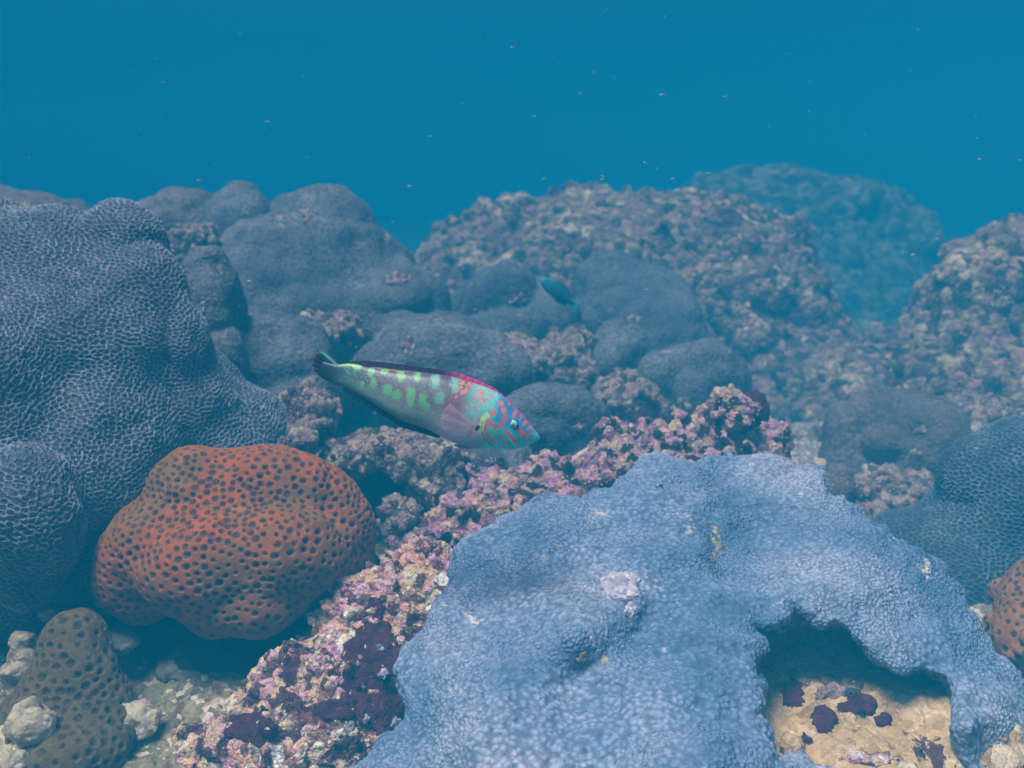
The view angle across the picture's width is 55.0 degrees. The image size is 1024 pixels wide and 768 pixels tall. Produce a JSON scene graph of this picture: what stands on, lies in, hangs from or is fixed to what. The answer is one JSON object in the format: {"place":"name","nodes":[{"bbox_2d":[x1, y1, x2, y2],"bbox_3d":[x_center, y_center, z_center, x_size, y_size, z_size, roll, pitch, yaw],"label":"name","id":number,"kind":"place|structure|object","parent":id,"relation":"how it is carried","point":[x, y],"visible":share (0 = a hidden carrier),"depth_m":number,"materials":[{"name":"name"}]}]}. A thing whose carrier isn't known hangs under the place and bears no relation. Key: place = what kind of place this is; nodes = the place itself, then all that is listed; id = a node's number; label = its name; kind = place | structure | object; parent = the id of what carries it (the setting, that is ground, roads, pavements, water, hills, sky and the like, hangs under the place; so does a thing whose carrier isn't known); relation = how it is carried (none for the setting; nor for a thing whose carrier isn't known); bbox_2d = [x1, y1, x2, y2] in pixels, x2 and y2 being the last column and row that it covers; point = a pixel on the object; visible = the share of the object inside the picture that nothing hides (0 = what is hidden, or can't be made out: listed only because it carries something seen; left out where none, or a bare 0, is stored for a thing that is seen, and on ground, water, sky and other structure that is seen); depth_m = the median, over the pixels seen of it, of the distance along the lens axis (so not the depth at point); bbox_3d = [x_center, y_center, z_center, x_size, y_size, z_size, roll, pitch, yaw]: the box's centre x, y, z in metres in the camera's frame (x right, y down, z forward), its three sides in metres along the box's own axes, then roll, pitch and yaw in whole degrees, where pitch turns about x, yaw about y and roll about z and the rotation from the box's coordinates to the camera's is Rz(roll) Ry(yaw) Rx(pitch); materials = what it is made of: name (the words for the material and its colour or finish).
{"place":"outdoors","nodes":[
{"label":"outdoors","id":0,"kind":"place"},
{"bbox_2d":[312,352,539,449],"bbox_3d":[-0.084,0.016,0.949,0.223,0.095,0.040,0,0,0],"label":"wrasse","id":1,"kind":"object","parent":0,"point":[462,411],"visible":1,"depth_m":0.94,"materials":[{"name":"multicoloured"}]},
{"bbox_2d":[0,189,1023,767],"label":"seabed","id":2,"kind":"structure","parent":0,"point":[406,217],"depth_m":14.52,"materials":[{"name":"sand"}]},
{"bbox_2d":[0,725,29,767],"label":"rubble stone","id":3,"kind":"object","parent":2,"relation":"on","point":[13,755],"visible":0.47,"depth_m":0.94,"materials":[{"name":"grey stone"}]},
{"bbox_2d":[0,630,37,697],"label":"rubble stone","id":4,"kind":"object","parent":2,"relation":"on","point":[19,657],"visible":0.52,"depth_m":1.08,"materials":[{"name":"grey stone"}]},
{"bbox_2d":[0,184,89,210],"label":"mound coral","id":5,"kind":"object","parent":2,"relation":"on","point":[28,198],"visible":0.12,"depth_m":2.13},
{"bbox_2d":[37,605,55,620],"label":"rubble stone","id":6,"kind":"object","parent":2,"relation":"on","point":[46,613],"visible":0.89,"depth_m":1.13,"materials":[{"name":"blue stone"}]},
{"bbox_2d":[0,607,137,767],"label":"star coral","id":7,"kind":"object","parent":2,"relation":"on","point":[74,677],"visible":0.84,"depth_m":1.01},
{"bbox_2d":[1,696,56,748],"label":"rubble stone","id":8,"kind":"object","parent":7,"relation":"on","point":[31,720],"visible":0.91,"depth_m":0.95,"materials":[{"name":"grey stone"}]},
{"bbox_2d":[109,627,140,655],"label":"rubble stone","id":9,"kind":"object","parent":2,"relation":"on","point":[126,641],"visible":0.58,"depth_m":1.13,"materials":[{"name":"grey stone"}]},
{"bbox_2d":[121,698,161,739],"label":"rubble stone","id":10,"kind":"object","parent":2,"relation":"on","point":[143,716],"visible":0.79,"depth_m":1.02,"materials":[{"name":"grey stone"}]},
{"bbox_2d":[0,196,287,646],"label":"honeycomb coral","id":11,"kind":"object","parent":2,"relation":"on","point":[121,376],"visible":0.85,"depth_m":1.20},
{"bbox_2d":[276,380,343,454],"bbox_3d":[-0.313,0.056,1.439,0.128,0.115,0.163,0,12,0],"label":"rubble rock","id":12,"kind":"object","parent":11,"relation":"on","point":[314,411],"visible":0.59,"depth_m":1.42,"materials":[{"name":"grey stone"}]},
{"bbox_2d":[141,683,166,704],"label":"rubble stone","id":13,"kind":"object","parent":2,"relation":"on","point":[152,693],"visible":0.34,"depth_m":1.11,"materials":[{"name":"grey stone"}]},
{"bbox_2d":[137,186,212,263],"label":"mound coral","id":14,"kind":"object","parent":2,"relation":"on","point":[171,206],"visible":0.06,"depth_m":2.32},
{"bbox_2d":[155,656,216,682],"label":"rubble stone","id":15,"kind":"object","parent":2,"relation":"on","point":[167,670],"visible":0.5,"depth_m":1.12,"materials":[{"name":"grey stone"}]},
{"bbox_2d":[180,245,248,377],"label":"mound coral","id":16,"kind":"object","parent":2,"relation":"on","point":[218,296],"visible":0.34,"depth_m":1.55},
{"bbox_2d":[200,180,271,235],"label":"mound coral","id":17,"kind":"object","parent":2,"relation":"on","point":[231,203],"visible":0.18,"depth_m":2.17},
{"bbox_2d":[95,553,380,676],"bbox_3d":[-0.345,0.287,1.206,0.359,0.184,0.198,2,12,9],"label":"reef rock","id":18,"kind":"object","parent":2,"relation":"on","point":[182,646],"visible":0.21,"depth_m":1.13,"materials":[{"name":"stone"}]},
{"bbox_2d":[90,443,376,639],"bbox_3d":[-0.322,0.181,1.146,0.318,0.202,0.215,0,12,0],"label":"star coral","id":19,"kind":"object","parent":18,"relation":"on","point":[258,541],"visible":0.98,"depth_m":1.09},
{"bbox_2d":[242,306,348,408],"bbox_3d":[-0.427,0.075,1.724,0.294,0.412,0.256,0,12,0],"label":"mound coral","id":20,"kind":"object","parent":2,"relation":"on","point":[282,348],"visible":0.15,"depth_m":1.63},
{"bbox_2d":[170,534,452,767],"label":"coralline rock","id":21,"kind":"object","parent":2,"relation":"on","point":[322,692],"visible":0.64,"depth_m":1.02,"materials":[{"name":"pink stone"}]},
{"bbox_2d":[219,184,451,427],"bbox_3d":[-0.410,-0.121,2.163,0.476,0.625,0.528,-11,16,-42],"label":"mound coral","id":22,"kind":"object","parent":2,"relation":"on","point":[289,254],"visible":0.5,"depth_m":2.02},
{"bbox_2d":[167,222,221,255],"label":"rubble rock","id":23,"kind":"object","parent":22,"relation":"on","point":[185,239],"visible":0.66,"depth_m":2.01,"materials":[{"name":"grey stone"}]},
{"bbox_2d":[305,308,363,352],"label":"rubble rock","id":24,"kind":"object","parent":22,"relation":"on","point":[342,328],"visible":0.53,"depth_m":1.87,"materials":[{"name":"grey stone"}]},
{"bbox_2d":[300,311,312,317],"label":"rubble stone","id":25,"kind":"object","parent":24,"relation":"on","point":[306,313],"visible":0.27,"depth_m":1.85,"materials":[{"name":"grey stone"}]},
{"bbox_2d":[352,469,426,518],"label":"rubble rock","id":26,"kind":"object","parent":2,"relation":"on","point":[376,486],"visible":0.16,"depth_m":1.51,"materials":[{"name":"stone"}]},
{"bbox_2d":[351,309,533,433],"bbox_3d":[-0.126,0.075,1.829,0.335,0.415,0.283,0,12,0],"label":"mound coral","id":27,"kind":"object","parent":2,"relation":"on","point":[468,346],"visible":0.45,"depth_m":1.71},
{"bbox_2d":[425,446,531,512],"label":"mound coral","id":28,"kind":"object","parent":2,"relation":"on","point":[504,459],"visible":0.12,"depth_m":1.44},
{"bbox_2d":[450,258,581,340],"bbox_3d":[-0.024,-0.048,2.364,0.383,0.505,0.301,0,12,0],"label":"mound coral","id":29,"kind":"object","parent":2,"relation":"on","point":[503,296],"visible":0.21,"depth_m":2.25},
{"bbox_2d":[503,322,600,390],"bbox_3d":[0.072,-0.037,2.005,0.240,0.160,0.218,0,12,0],"label":"rubble rock","id":30,"kind":"object","parent":2,"relation":"on","point":[559,354],"visible":0.59,"depth_m":1.94,"materials":[{"name":"grey stone"}]},
{"bbox_2d":[506,382,608,456],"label":"mound coral","id":31,"kind":"object","parent":2,"relation":"on","point":[562,419],"visible":0.27,"depth_m":1.59},
{"bbox_2d":[592,317,653,376],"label":"mound coral","id":32,"kind":"object","parent":2,"relation":"on","point":[623,343],"visible":0.33,"depth_m":2.03},
{"bbox_2d":[590,368,670,422],"bbox_3d":[0.209,0.034,1.806,0.155,0.115,0.152,0,12,0],"label":"rubble rock","id":33,"kind":"object","parent":2,"relation":"on","point":[627,394],"visible":0.64,"depth_m":1.75,"materials":[{"name":"grey stone"}]},
{"bbox_2d":[569,249,717,349],"bbox_3d":[0.316,-0.065,2.483,0.376,0.539,0.442,0,12,0],"label":"mound coral","id":34,"kind":"object","parent":2,"relation":"on","point":[664,311],"visible":0.38,"depth_m":2.36},
{"bbox_2d":[413,180,886,441],"bbox_3d":[0.544,-0.150,3.058,1.827,0.945,1.184,11,16,43],"label":"reef boulder","id":35,"kind":"object","parent":2,"relation":"on","point":[760,280],"visible":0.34,"depth_m":2.87,"materials":[{"name":"grey stone"}]},
{"bbox_2d":[349,450,1023,767],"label":"plate coral","id":36,"kind":"object","parent":2,"relation":"on","point":[623,620],"visible":1,"depth_m":0.96},
{"bbox_2d":[637,338,752,419],"bbox_3d":[0.361,0.086,1.983,0.236,0.363,0.206,0,12,0],"label":"mound coral","id":37,"kind":"object","parent":2,"relation":"on","point":[686,376],"visible":0.32,"depth_m":1.90},
{"bbox_2d":[685,162,948,333],"bbox_3d":[1.424,-0.314,4.868,1.677,1.527,1.654,0,12,0],"label":"reef boulder","id":38,"kind":"object","parent":2,"relation":"on","point":[865,227],"visible":0.27,"depth_m":4.50,"materials":[{"name":"stone"}]},
{"bbox_2d":[813,458,827,469],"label":"rubble stone","id":39,"kind":"object","parent":2,"relation":"on","point":[823,462],"visible":0.6,"depth_m":1.49,"materials":[{"name":"beige stone"}]},
{"bbox_2d":[826,463,856,503],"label":"mound coral","id":40,"kind":"object","parent":2,"relation":"on","point":[841,477],"visible":0.29,"depth_m":1.59},
{"bbox_2d":[859,322,895,349],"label":"rubble rock","id":41,"kind":"object","parent":2,"relation":"on","point":[877,333],"visible":0.22,"depth_m":2.91,"materials":[{"name":"grey stone"}]},
{"bbox_2d":[759,625,1023,767],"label":"tan rock","id":42,"kind":"object","parent":2,"relation":"on","point":[836,698],"visible":0.5,"depth_m":0.94,"materials":[{"name":"beige stone"}]},
{"bbox_2d":[854,462,933,519],"bbox_3d":[0.635,0.208,1.643,0.246,0.137,0.254,0,12,0],"label":"rubble rock","id":43,"kind":"object","parent":2,"relation":"on","point":[885,486],"visible":0.34,"depth_m":1.60,"materials":[{"name":"grey stone"}]},
{"bbox_2d":[817,387,973,475],"bbox_3d":[0.743,0.147,1.909,0.273,0.264,0.271,0,12,0],"label":"mound coral","id":44,"kind":"object","parent":2,"relation":"on","point":[903,429],"visible":0.52,"depth_m":1.86},
{"bbox_2d":[936,392,1023,431],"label":"rubble rock","id":45,"kind":"object","parent":44,"relation":"on","point":[984,410],"visible":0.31,"depth_m":1.84,"materials":[{"name":"grey stone"}]},
{"bbox_2d":[872,415,1023,606],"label":"honeycomb coral","id":46,"kind":"object","parent":2,"relation":"on","point":[963,518],"visible":0.55,"depth_m":1.35},
{"bbox_2d":[879,213,1023,408],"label":"reef boulder","id":47,"kind":"object","parent":2,"relation":"on","point":[959,327],"visible":0.73,"depth_m":2.34,"materials":[{"name":"grey stone"}]},
{"bbox_2d":[983,557,1023,678],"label":"crust coral","id":48,"kind":"object","parent":2,"relation":"on","point":[1003,621],"visible":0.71,"depth_m":1.08},
{"bbox_2d":[0,0,1023,188],"label":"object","id":49,"kind":"structure","parent":0,"point":[381,78],"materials":[{"name":"blue liquid"}]},
{"bbox_2d":[540,277,581,312],"bbox_3d":[0.102,-0.182,2.020,0.088,0.074,0.015,0,0,0],"label":"teal fish","id":50,"kind":"object","parent":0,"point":[558,292],"visible":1,"depth_m":2.02},
{"bbox_2d":[388,386,795,550],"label":"coralline ridge","id":51,"kind":"structure","parent":0,"point":[612,452],"depth_m":1.37,"materials":[{"name":"stone"}]},
{"bbox_2d":[318,426,468,508],"bbox_3d":[-0.169,0.117,1.438,0.229,0.107,0.148,2,12,11],"label":"rubble rock","id":52,"kind":"object","parent":51,"relation":"on","point":[421,467],"visible":0.77,"depth_m":1.39,"materials":[{"name":"grey stone"}]},
{"bbox_2d":[375,492,422,549],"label":"rubble rock","id":53,"kind":"object","parent":51,"relation":"on","point":[398,514],"visible":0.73,"depth_m":1.34,"materials":[{"name":"grey stone"}]},
{"bbox_2d":[710,383,762,436],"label":"rubble rock","id":54,"kind":"object","parent":51,"relation":"on","point":[738,412],"visible":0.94,"depth_m":1.41,"materials":[{"name":"stone"}]},
{"bbox_2d":[745,390,770,421],"bbox_3d":[0.361,0.042,1.470,0.050,0.067,0.046,0,12,0],"label":"tube sponge","id":55,"kind":"object","parent":51,"relation":"on","point":[755,396],"visible":0.41,"depth_m":1.46}
]}

